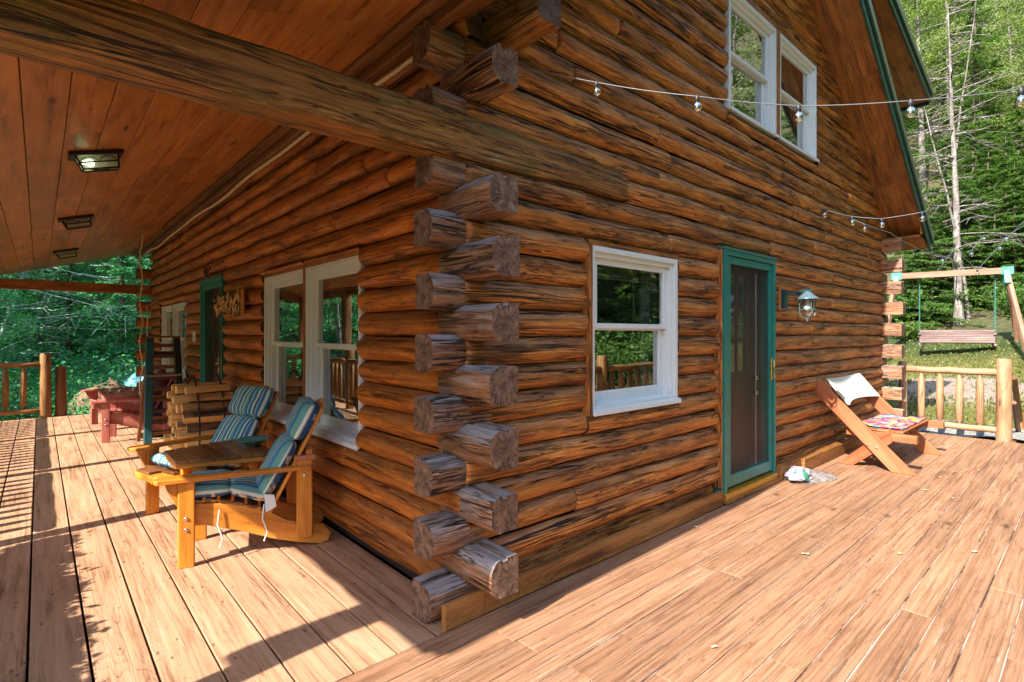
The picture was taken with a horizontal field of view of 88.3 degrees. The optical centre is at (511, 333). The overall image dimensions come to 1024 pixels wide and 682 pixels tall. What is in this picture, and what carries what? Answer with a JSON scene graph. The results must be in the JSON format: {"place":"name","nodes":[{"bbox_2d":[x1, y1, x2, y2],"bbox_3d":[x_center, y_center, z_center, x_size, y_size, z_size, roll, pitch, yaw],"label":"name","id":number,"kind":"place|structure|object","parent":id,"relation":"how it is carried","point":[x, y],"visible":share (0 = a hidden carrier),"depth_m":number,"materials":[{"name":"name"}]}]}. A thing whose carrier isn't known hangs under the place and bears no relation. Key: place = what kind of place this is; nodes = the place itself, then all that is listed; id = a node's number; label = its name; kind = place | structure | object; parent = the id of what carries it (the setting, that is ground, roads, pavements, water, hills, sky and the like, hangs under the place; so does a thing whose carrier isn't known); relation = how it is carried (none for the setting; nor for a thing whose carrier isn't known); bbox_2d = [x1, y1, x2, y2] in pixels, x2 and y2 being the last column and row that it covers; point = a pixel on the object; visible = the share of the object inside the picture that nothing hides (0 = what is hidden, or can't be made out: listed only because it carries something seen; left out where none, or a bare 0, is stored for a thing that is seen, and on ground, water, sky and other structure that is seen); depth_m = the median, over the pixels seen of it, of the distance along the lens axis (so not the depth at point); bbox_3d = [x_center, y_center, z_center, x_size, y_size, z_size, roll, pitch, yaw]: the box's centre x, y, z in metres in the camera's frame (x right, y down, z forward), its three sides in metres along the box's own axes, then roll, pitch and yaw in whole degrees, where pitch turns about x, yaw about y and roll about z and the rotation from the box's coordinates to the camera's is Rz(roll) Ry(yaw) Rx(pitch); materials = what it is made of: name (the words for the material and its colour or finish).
{"place":"outdoors","nodes":[
{"label":"outdoors","id":0,"kind":"place"},
{"bbox_2d":[0,5,1023,620],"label":"ground","id":1,"kind":"structure","parent":0,"point":[1004,329],"depth_m":15.43,"materials":[{"name":"plant"}]},
{"bbox_2d":[0,272,45,370],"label":"conifer","id":2,"kind":"object","parent":1,"relation":"on","point":[5,309],"visible":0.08,"depth_m":15.50,"materials":[{"name":"green plant"}]},
{"bbox_2d":[0,266,68,400],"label":"broadleaf tree","id":3,"kind":"object","parent":1,"relation":"on","point":[9,299],"visible":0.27,"depth_m":11.03,"materials":[{"name":"green plant"}]},
{"bbox_2d":[0,378,83,421],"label":"shrub","id":4,"kind":"object","parent":1,"relation":"on","point":[33,415],"visible":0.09,"depth_m":10.66,"materials":[{"name":"green plant"}]},
{"bbox_2d":[0,360,108,416],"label":"shrub","id":5,"kind":"object","parent":1,"relation":"on","point":[52,387],"visible":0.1,"depth_m":11.50,"materials":[{"name":"green plant"}]},
{"bbox_2d":[0,260,118,372],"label":"broadleaf tree","id":6,"kind":"object","parent":1,"relation":"on","point":[9,355],"visible":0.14,"depth_m":13.57,"materials":[{"name":"green plant"}]},
{"bbox_2d":[55,366,66,415],"bbox_3d":[-8.070,1.270,9.443,0.180,1.380,0.179,0,0,-42],"label":"stair post","id":7,"kind":"object","parent":1,"relation":"on","point":[60,390],"visible":0.6,"depth_m":9.38,"materials":[{"name":"brown wood"}]},
{"bbox_2d":[0,347,127,395],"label":"shrub","id":8,"kind":"object","parent":1,"relation":"on","point":[1,352],"visible":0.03,"depth_m":13.13,"materials":[{"name":"green plant"}]},
{"bbox_2d":[0,257,136,362],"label":"bare tree","id":9,"kind":"object","parent":1,"relation":"on","point":[22,275],"visible":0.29,"depth_m":13.78,"materials":[{"name":"plant"}]},
{"bbox_2d":[7,362,129,419],"bbox_3d":[-9.797,1.440,11.876,3.041,1.667,2.457,0,0,-31],"label":"shrub","id":10,"kind":"object","parent":1,"relation":"on","point":[93,382],"visible":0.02,"depth_m":11.61,"materials":[{"name":"green plant"}]},
{"bbox_2d":[1,332,136,383],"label":"shrub","id":11,"kind":"object","parent":1,"relation":"on","point":[72,353],"visible":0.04,"depth_m":14.01,"materials":[{"name":"green plant"}]},
{"bbox_2d":[0,259,141,376],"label":"bare tree","id":12,"kind":"object","parent":1,"relation":"on","point":[40,313],"visible":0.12,"depth_m":14.65,"materials":[{"name":"plant"}]},
{"bbox_2d":[0,257,143,365],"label":"broadleaf tree","id":13,"kind":"object","parent":1,"relation":"on","point":[44,312],"visible":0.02,"depth_m":16.42,"materials":[{"name":"green plant"}]},
{"bbox_2d":[21,262,125,375],"bbox_3d":[-12.552,-1.104,15.177,2.630,6.773,3.493,0,0,-21],"label":"conifer","id":14,"kind":"object","parent":1,"relation":"on","point":[68,311],"visible":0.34,"depth_m":14.94,"materials":[{"name":"green plant"}]},
{"bbox_2d":[9,338,141,401],"bbox_3d":[-10.852,1.194,13.438,3.194,2.166,3.953,0,0,28],"label":"shrub","id":15,"kind":"object","parent":1,"relation":"on","point":[77,364],"visible":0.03,"depth_m":13.24,"materials":[{"name":"green plant"}]},
{"bbox_2d":[6,259,149,366],"bbox_3d":[-13.266,-2.542,17.029,5.821,9.122,5.555,0,0,-38],"label":"broadleaf tree","id":16,"kind":"object","parent":1,"relation":"on","point":[90,268],"visible":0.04,"depth_m":16.23,"materials":[{"name":"green plant"}]},
{"bbox_2d":[0,419,159,681],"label":"deck frame","id":17,"kind":"object","parent":1,"relation":"on","point":[28,648],"visible":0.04,"depth_m":3.17,"materials":[{"name":"wood"}]},
{"bbox_2d":[0,412,469,681],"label":"porch deck","id":18,"kind":"structure","parent":17,"relation":"on","point":[242,606],"depth_m":3.01,"materials":[{"name":"wood"}]},
{"bbox_2d":[0,353,51,417],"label":"log railing","id":19,"kind":"object","parent":18,"relation":"on","point":[44,410],"visible":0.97,"depth_m":9.09,"materials":[{"name":"brown wood"}]},
{"bbox_2d":[81,362,172,442],"bbox_3d":[-5.828,0.966,8.070,1.101,0.988,2.272,0,0,-42],"label":"garden settee","id":20,"kind":"object","parent":18,"relation":"on","point":[114,408],"visible":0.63,"depth_m":7.44,"materials":[{"name":"red wood"}]},
{"bbox_2d":[136,336,182,444],"bbox_3d":[-4.739,0.746,7.142,0.500,1.443,0.633,0,0,-42],"label":"step ladder","id":21,"kind":"object","parent":18,"relation":"on","point":[148,399],"visible":0.78,"depth_m":6.96,"materials":[{"name":"teal paint"}]},
{"bbox_2d":[187,374,224,444],"bbox_3d":[-3.320,0.948,5.685,0.380,1.032,0.737,0,0,-42],"label":"firewood rack","id":22,"kind":"object","parent":18,"relation":"on","point":[217,375],"visible":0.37,"depth_m":5.50,"materials":[{"name":"black metal"}]},
{"bbox_2d":[127,385,330,568],"bbox_3d":[-2.188,0.964,4.061,1.126,0.993,1.790,0,0,-42],"label":"garden settee","id":23,"kind":"object","parent":18,"relation":"on","point":[214,482],"visible":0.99,"depth_m":3.62,"materials":[{"name":"orange wood"}]},
{"bbox_2d":[236,435,270,445],"bbox_3d":[-2.044,0.850,4.170,0.250,0.052,0.250,0,0,-42],"label":"bowl","id":24,"kind":"object","parent":23,"relation":"on","point":[256,440],"visible":1,"depth_m":4.19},
{"bbox_2d":[0,0,933,631],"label":"log cabin","id":25,"kind":"object","parent":17,"relation":"on","point":[514,324],"visible":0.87,"depth_m":3.72,"materials":[{"name":"brown wood"}]},
{"bbox_2d":[52,248,78,258],"bbox_3d":[-6.903,-1.242,8.182,0.320,0.120,0.170,-22,14,-40],"label":"ceiling lamp","id":26,"kind":"object","parent":25,"relation":"attached to","point":[66,253],"visible":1,"depth_m":8.14,"materials":[{"name":"glass"}]},
{"bbox_2d":[57,214,93,229],"bbox_3d":[-4.848,-1.242,5.888,0.320,0.120,0.170,-22,14,-40],"label":"ceiling lamp","id":27,"kind":"object","parent":25,"relation":"attached to","point":[76,222],"visible":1,"depth_m":5.85,"materials":[{"name":"brown metal"}]},
{"bbox_2d":[67,149,123,172],"bbox_3d":[-2.980,-1.242,3.802,0.320,0.120,0.170,-22,14,-40],"label":"ceiling lamp","id":28,"kind":"object","parent":25,"relation":"attached to","point":[96,161],"visible":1,"depth_m":3.76,"materials":[{"name":"brown metal"}]},
{"bbox_2d":[138,227,165,396],"bbox_3d":[-5.186,-0.126,7.647,0.064,2.886,0.607,0,0,-1],"label":"hanging cord","id":29,"kind":"object","parent":25,"relation":"hanging from","point":[141,314],"visible":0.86,"depth_m":7.37,"materials":[{"name":"brown fabric"}]},
{"bbox_2d":[162,305,171,371],"bbox_3d":[-5.949,0.109,9.177,0.148,1.199,1.060,0,0,-42],"label":"window","id":30,"kind":"structure","parent":25,"relation":"in","point":[166,310],"depth_m":9.49,"materials":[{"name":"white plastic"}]},
{"bbox_2d":[173,302,188,380],"bbox_3d":[-5.242,0.109,8.387,0.148,1.199,1.040,0,0,-42],"label":"window","id":31,"kind":"structure","parent":25,"relation":"in","point":[179,324],"depth_m":8.58,"materials":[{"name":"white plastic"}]},
{"bbox_2d":[199,274,228,382],"bbox_3d":[-3.773,0.373,6.725,0.207,2.165,1.154,0,0,-42],"label":"door","id":32,"kind":"structure","parent":25,"relation":"in","point":[212,348],"depth_m":7.02,"materials":[{"name":"green paint"}]},
{"bbox_2d":[213,289,244,316],"bbox_3d":[-3.136,-0.331,5.824,0.055,0.277,1.160,0,0,-42],"label":"wall sign","id":33,"kind":"object","parent":25,"relation":"attached to","point":[233,303],"visible":1,"depth_m":5.71,"materials":[{"name":"brown wood"}]},
{"bbox_2d":[143,55,412,255],"bbox_3d":[-3.811,-1.505,6.503,0.049,0.061,9.946,0,0,-42],"label":"rope light","id":34,"kind":"object","parent":25,"relation":"attached to","point":[398,69],"visible":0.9,"depth_m":4.62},
{"bbox_2d":[264,269,357,424],"bbox_3d":[-1.871,0.115,4.983,0.628,1.430,1.160,0,0,-42],"label":"window","id":35,"kind":"structure","parent":25,"relation":"in","point":[282,292],"depth_m":5.14,"materials":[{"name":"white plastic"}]},
{"bbox_2d":[305,255,375,450],"bbox_3d":[-1.271,0.124,4.104,0.348,1.349,1.020,0,0,-42],"label":"window","id":36,"kind":"structure","parent":25,"relation":"in","point":[333,427],"depth_m":4.35,"materials":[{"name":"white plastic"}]},
{"bbox_2d":[572,245,680,416],"bbox_3d":[0.707,-0.033,3.955,1.140,1.185,0.628,0,0,-42],"label":"window","id":37,"kind":"structure","parent":25,"relation":"in","point":[656,344],"depth_m":4.07,"materials":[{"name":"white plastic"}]},
{"bbox_2d":[713,246,777,499],"bbox_3d":[2.180,0.338,4.938,1.094,2.185,0.207,0,0,-42],"label":"door","id":38,"kind":"structure","parent":25,"relation":"in","point":[743,471],"depth_m":5.13,"materials":[{"name":"green paint"}]},
{"bbox_2d":[722,0,779,137],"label":"window","id":39,"kind":"structure","parent":25,"relation":"in","point":[747,63],"depth_m":5.30,"materials":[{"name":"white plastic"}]},
{"bbox_2d":[521,65,1023,121],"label":"string light","id":40,"kind":"object","parent":25,"relation":"hanging from","point":[1020,95],"visible":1,"depth_m":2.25,"materials":[{"name":"grey wire"},{"name":"clear glass"}]},
{"bbox_2d":[731,33,819,162],"bbox_3d":[2.934,-2.535,5.949,1.150,1.190,0.628,0,0,-42],"label":"window","id":41,"kind":"structure","parent":25,"relation":"in","point":[798,82],"depth_m":5.97,"materials":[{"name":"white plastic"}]},
{"bbox_2d":[779,287,819,321],"bbox_3d":[2.864,-0.294,5.230,0.245,0.351,0.330,0,0,-42],"label":"wall lantern","id":42,"kind":"object","parent":25,"relation":"attached to","point":[807,295],"depth_m":5.20,"materials":[{"name":"teal metal"}]},
{"bbox_2d":[815,204,934,227],"bbox_3d":[3.537,-1.240,5.330,0.293,0.427,1.146,0,0,-29],"label":"string light","id":43,"kind":"object","parent":25,"relation":"hanging from","point":[881,219],"visible":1,"depth_m":5.10,"materials":[{"name":"grey metal"}]},
{"bbox_2d":[338,432,1023,681],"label":"open deck","id":44,"kind":"structure","parent":17,"relation":"on","point":[532,626],"depth_m":2.92,"materials":[{"name":"wood"}]},
{"bbox_2d":[439,437,1023,681],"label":"deck gap dust","id":45,"kind":"object","parent":44,"relation":"on","point":[873,593],"visible":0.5,"depth_m":2.83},
{"bbox_2d":[785,469,836,483],"bbox_3d":[2.999,1.436,5.345,0.540,0.040,0.340,0,0,-22],"label":"door mat","id":46,"kind":"object","parent":44,"relation":"on","point":[818,476],"depth_m":5.25,"materials":[{"name":"fabric"}]},
{"bbox_2d":[784,466,812,480],"bbox_3d":[2.831,1.369,5.234,0.303,0.114,0.241,0,0,-42],"label":"plastic bag","id":47,"kind":"object","parent":46,"relation":"on","point":[796,473],"visible":1,"depth_m":5.17,"materials":[{"name":"plastic"}]},
{"bbox_2d":[813,373,944,475],"bbox_3d":[4.374,0.990,6.262,1.488,0.940,0.973,0,0,-42],"label":"wooden lounge chair","id":48,"kind":"object","parent":44,"relation":"on","point":[848,388],"visible":0.94,"depth_m":5.93,"materials":[{"name":"wood"}]},
{"bbox_2d":[863,414,925,429],"bbox_3d":[4.481,1.024,6.222,1.192,0.023,0.460,0,0,-42],"label":"seat blanket","id":49,"kind":"object","parent":48,"relation":"on","point":[893,421],"visible":0.97,"depth_m":6.18,"materials":[{"name":"fabric"}]},
{"bbox_2d":[898,359,1012,441],"bbox_3d":[6.380,0.960,7.654,0.170,1.240,1.286,0,0,-42],"label":"log railing","id":50,"kind":"object","parent":44,"relation":"on","point":[1003,428],"visible":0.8,"depth_m":7.43,"materials":[{"name":"brown wood"}]},
{"bbox_2d":[19,332,144,380],"bbox_3d":[-11.419,1.111,14.942,3.440,2.333,4.257,0,0,5],"label":"shrub","id":51,"kind":"object","parent":1,"relation":"on","point":[112,352],"visible":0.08,"depth_m":14.06,"materials":[{"name":"green plant"}]},
{"bbox_2d":[30,348,141,402],"bbox_3d":[-9.994,1.276,13.273,3.649,2.000,2.948,0,0,-12],"label":"shrub","id":52,"kind":"object","parent":1,"relation":"on","point":[79,359],"visible":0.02,"depth_m":12.88,"materials":[{"name":"green plant"}]},
{"bbox_2d":[31,254,151,327],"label":"broadleaf tree","id":53,"kind":"object","parent":1,"relation":"on","point":[117,277],"depth_m":20.79,"materials":[{"name":"green plant"}]},
{"bbox_2d":[33,253,152,371],"bbox_3d":[-11.415,-2.177,16.594,5.514,8.642,5.262,0,0,16],"label":"broadleaf tree","id":54,"kind":"object","parent":1,"relation":"on","point":[109,325],"visible":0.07,"depth_m":15.17,"materials":[{"name":"green plant"}]},
{"bbox_2d":[51,344,144,383],"bbox_3d":[-10.146,1.194,14.080,3.953,2.166,3.194,0,0,-3],"label":"shrub","id":55,"kind":"object","parent":1,"relation":"on","point":[92,359],"visible":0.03,"depth_m":13.52,"materials":[{"name":"green plant"}]},
{"bbox_2d":[67,376,131,413],"bbox_3d":[-8.537,1.426,11.131,1.801,1.068,0.981,0,0,-42],"label":"boulder","id":56,"kind":"object","parent":1,"relation":"on","point":[79,402],"visible":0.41,"depth_m":10.77,"materials":[{"name":"stone"}]},
{"bbox_2d":[57,255,151,375],"bbox_3d":[-10.937,-1.328,14.885,3.726,7.224,2.806,0,0,9],"label":"conifer","id":57,"kind":"object","parent":1,"relation":"on","point":[121,347],"visible":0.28,"depth_m":14.84,"materials":[{"name":"green plant"}]},
{"bbox_2d":[887,282,941,324],"bbox_3d":[13.935,-1.047,19.009,3.033,1.665,2.884,0,0,-8],"label":"shrub","id":58,"kind":"object","parent":1,"relation":"on","point":[900,319],"visible":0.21,"depth_m":18.40,"materials":[{"name":"green plant"}]},
{"bbox_2d":[890,319,939,340],"bbox_3d":[13.236,-0.140,17.513,1.840,0.761,1.590,0,0,10],"label":"shrub","id":59,"kind":"object","parent":1,"relation":"on","point":[912,332],"visible":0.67,"depth_m":17.26,"materials":[{"name":"green plant"}]},
{"bbox_2d":[893,249,946,329],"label":"conifer","id":60,"kind":"object","parent":1,"relation":"on","point":[912,285],"visible":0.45,"depth_m":18.27,"materials":[{"name":"green plant"}]},
{"bbox_2d":[888,207,952,325],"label":"conifer","id":61,"kind":"object","parent":1,"relation":"on","point":[921,251],"visible":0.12,"depth_m":18.80,"materials":[{"name":"green plant"}]},
{"bbox_2d":[901,33,958,186],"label":"conifer","id":62,"kind":"object","parent":1,"relation":"on","point":[906,124],"visible":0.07,"depth_m":24.25,"materials":[{"name":"green plant"}]},
{"bbox_2d":[894,183,985,326],"bbox_3d":[14.576,-2.506,18.103,2.712,5.409,2.793,0,0,31],"label":"conifer","id":63,"kind":"object","parent":1,"relation":"on","point":[932,218],"visible":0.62,"depth_m":18.05,"materials":[{"name":"green plant"}]},
{"bbox_2d":[899,283,980,322],"bbox_3d":[14.930,-1.095,18.524,2.647,1.453,2.517,0,0,-22],"label":"shrub","id":64,"kind":"object","parent":1,"relation":"on","point":[946,306],"visible":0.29,"depth_m":18.05,"materials":[{"name":"green plant"}]},
{"bbox_2d":[909,95,976,319],"bbox_3d":[14.931,-4.878,18.199,2.850,9.009,1.793,0,0,-19],"label":"bare tree","id":65,"kind":"object","parent":1,"relation":"on","point":[968,314],"visible":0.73,"depth_m":18.05,"materials":[{"name":"grey plant"}]},
{"bbox_2d":[888,111,1002,310],"bbox_3d":[16.247,-4.572,19.930,3.904,7.785,4.020,0,0,-34],"label":"conifer","id":66,"kind":"object","parent":1,"relation":"on","point":[947,177],"visible":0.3,"depth_m":19.80,"materials":[{"name":"green plant"}]},
{"bbox_2d":[901,0,995,133],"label":"conifer","id":67,"kind":"object","parent":1,"relation":"on","point":[911,113],"visible":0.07,"depth_m":34.23,"materials":[{"name":"green plant"}]},
{"bbox_2d":[923,200,976,307],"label":"conifer","id":68,"kind":"object","parent":1,"relation":"on","point":[940,286],"visible":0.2,"depth_m":19.41,"materials":[{"name":"green plant"}]},
{"bbox_2d":[884,339,1023,442],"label":"grass tufts","id":69,"kind":"object","parent":1,"relation":"on","point":[991,420],"visible":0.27,"depth_m":13.25,"materials":[{"name":"plant"}]},
{"bbox_2d":[888,266,1023,351],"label":"swing set","id":70,"kind":"object","parent":1,"relation":"on","point":[1006,272],"visible":0.76,"depth_m":14.79,"materials":[{"name":"brown wood"}]},
{"bbox_2d":[918,275,996,345],"bbox_3d":[12.960,-0.668,15.411,1.743,1.997,0.554,0,0,38],"label":"swing bench","id":71,"kind":"object","parent":70,"relation":"hanging from","point":[940,333],"visible":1,"depth_m":15.21,"materials":[{"name":"brown wood"}]},
{"bbox_2d":[900,0,1013,202],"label":"broadleaf tree","id":72,"kind":"object","parent":1,"relation":"on","point":[921,111],"visible":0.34,"depth_m":26.65,"materials":[{"name":"green plant"}]},
{"bbox_2d":[920,0,1005,205],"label":"bare tree","id":73,"kind":"object","parent":1,"relation":"on","point":[965,81],"visible":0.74,"depth_m":22.96,"materials":[{"name":"grey plant"}]},
{"bbox_2d":[937,171,992,285],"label":"conifer","id":74,"kind":"object","parent":1,"relation":"on","point":[963,227],"visible":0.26,"depth_m":19.94,"materials":[{"name":"green plant"}]},
{"bbox_2d":[908,5,1023,325],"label":"bare tree","id":75,"kind":"object","parent":1,"relation":"on","point":[958,306],"visible":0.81,"depth_m":17.67,"materials":[{"name":"grey plant"}]},
{"bbox_2d":[908,0,1023,165],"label":"broadleaf tree","id":76,"kind":"object","parent":1,"relation":"on","point":[947,100],"visible":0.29,"depth_m":28.73,"materials":[{"name":"green plant"}]},
{"bbox_2d":[916,0,1023,146],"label":"conifer","id":77,"kind":"object","parent":1,"relation":"on","point":[952,32],"visible":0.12,"depth_m":30.98,"materials":[{"name":"green plant"}]},
{"bbox_2d":[939,109,1004,238],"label":"conifer","id":78,"kind":"object","parent":1,"relation":"on","point":[973,124],"visible":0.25,"depth_m":21.98,"materials":[{"name":"green plant"}]},
{"bbox_2d":[929,0,1017,194],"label":"conifer","id":79,"kind":"object","parent":1,"relation":"on","point":[976,67],"visible":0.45,"depth_m":23.90,"materials":[{"name":"green plant"}]},
{"bbox_2d":[927,0,1023,148],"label":"broadleaf tree","id":80,"kind":"object","parent":1,"relation":"on","point":[997,11],"visible":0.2,"depth_m":28.80,"materials":[{"name":"green plant"}]},
{"bbox_2d":[943,177,1022,299],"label":"conifer","id":81,"kind":"object","parent":1,"relation":"on","point":[979,226],"visible":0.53,"depth_m":18.94,"materials":[{"name":"green plant"}]},
{"bbox_2d":[945,0,1023,160],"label":"broadleaf tree","id":82,"kind":"object","parent":1,"relation":"on","point":[1017,4],"visible":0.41,"depth_m":24.94,"materials":[{"name":"green plant"}]},
{"bbox_2d":[948,116,1021,260],"bbox_3d":[18.954,-5.593,21.159,3.174,6.146,3.082,0,0,-14],"label":"conifer","id":83,"kind":"object","parent":1,"relation":"on","point":[988,177],"visible":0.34,"depth_m":20.98,"materials":[{"name":"green plant"}]},
{"bbox_2d":[952,56,1023,205],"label":"conifer","id":84,"kind":"object","parent":1,"relation":"on","point":[997,112],"visible":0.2,"depth_m":24.41,"materials":[{"name":"green plant"}]},
{"bbox_2d":[955,1,1023,147],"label":"broadleaf tree","id":85,"kind":"object","parent":1,"relation":"on","point":[1013,57],"visible":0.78,"depth_m":22.89,"materials":[{"name":"green plant"}]},
{"bbox_2d":[964,190,1023,307],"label":"conifer","id":86,"kind":"object","parent":1,"relation":"on","point":[996,255],"visible":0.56,"depth_m":18.55,"materials":[{"name":"green plant"}]},
{"bbox_2d":[964,137,1023,280],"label":"conifer","id":87,"kind":"object","parent":1,"relation":"on","point":[997,159],"visible":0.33,"depth_m":19.37,"materials":[{"name":"green plant"}]},
{"bbox_2d":[969,286,1023,311],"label":"shrub","id":88,"kind":"object","parent":1,"relation":"on","point":[992,306],"visible":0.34,"depth_m":17.98,"materials":[{"name":"green plant"}]},
{"bbox_2d":[971,162,1023,292],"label":"conifer","id":89,"kind":"object","parent":1,"relation":"on","point":[1014,214],"visible":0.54,"depth_m":18.48,"materials":[{"name":"green plant"}]},
{"bbox_2d":[972,275,1023,317],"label":"shrub","id":90,"kind":"object","parent":1,"relation":"on","point":[1020,302],"visible":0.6,"depth_m":17.05,"materials":[{"name":"green plant"}]},
{"bbox_2d":[976,168,1023,293],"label":"conifer","id":91,"kind":"object","parent":1,"relation":"on","point":[1015,220],"visible":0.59,"depth_m":18.36,"materials":[{"name":"green plant"}]},
{"bbox_2d":[978,96,1023,222],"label":"conifer","id":92,"kind":"object","parent":1,"relation":"on","point":[1019,151],"visible":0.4,"depth_m":21.02,"materials":[{"name":"green plant"}]},
{"bbox_2d":[984,0,1023,96],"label":"conifer","id":93,"kind":"object","parent":1,"relation":"on","point":[1006,31],"visible":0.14,"depth_m":30.41,"materials":[{"name":"green plant"}]},
{"bbox_2d":[1012,376,1023,442],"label":"deck stair","id":94,"kind":"object","parent":1,"relation":"on","point":[1018,415],"visible":0.5,"depth_m":7.43,"materials":[{"name":"brown wood"}]},
{"bbox_2d":[917,420,1023,439],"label":"gravel path","id":95,"kind":"structure","parent":0,"point":[965,433],"depth_m":7.82,"materials":[{"name":"gravel"}]},
{"bbox_3d":[-3.167,1.225,5.485,0.097,0.093,0.471,0,0,41],"label":"firewood log","id":96,"kind":"object","parent":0,"visible":0},
{"bbox_2d":[184,438,211,447],"bbox_3d":[-3.146,1.130,5.511,0.104,0.100,0.460,0,1,45],"label":"firewood log","id":97,"kind":"object","parent":96,"relation":"on","point":[194,443],"visible":0.2,"depth_m":5.39,"materials":[{"name":"brown wood"}]},
{"bbox_2d":[178,429,216,438],"bbox_3d":[-3.173,1.033,5.466,0.476,0.104,0.096,0,0,-38],"label":"firewood log","id":98,"kind":"object","parent":97,"relation":"on","point":[183,434],"visible":0.46,"depth_m":5.36,"materials":[{"name":"brown wood"}]},
{"bbox_2d":[185,422,220,432],"bbox_3d":[-3.157,0.961,5.497,0.070,0.080,0.415,0,0,45],"label":"firewood log","id":99,"kind":"object","parent":98,"relation":"on","point":[204,427],"visible":0.63,"depth_m":5.43,"materials":[{"name":"brown wood"}]},
{"bbox_2d":[183,411,228,423],"bbox_3d":[-3.168,0.863,5.470,0.406,0.100,0.100,1,0,-37],"label":"firewood log","id":100,"kind":"object","parent":99,"relation":"on","point":[189,418],"visible":0.81,"depth_m":5.44,"materials":[{"name":"brown wood"}]},
{"bbox_2d":[180,401,229,412],"bbox_3d":[-3.161,0.755,5.475,0.103,0.096,0.464,0,-1,44],"label":"firewood log","id":101,"kind":"object","parent":100,"relation":"on","point":[204,407],"visible":0.82,"depth_m":5.44,"materials":[{"name":"brown wood"}]},
{"bbox_2d":[188,392,232,402],"bbox_3d":[-3.136,0.663,5.509,0.410,0.092,0.095,1,-1,-38],"label":"firewood log","id":102,"kind":"object","parent":101,"relation":"on","point":[207,397],"visible":0.9,"depth_m":5.49,"materials":[{"name":"brown wood"}]},
{"bbox_2d":[184,384,230,394],"bbox_3d":[-3.176,0.576,5.512,0.087,0.082,0.412,0,1,43],"label":"firewood log","id":103,"kind":"object","parent":102,"relation":"on","point":[207,389],"visible":1,"depth_m":5.49,"materials":[{"name":"brown wood"}]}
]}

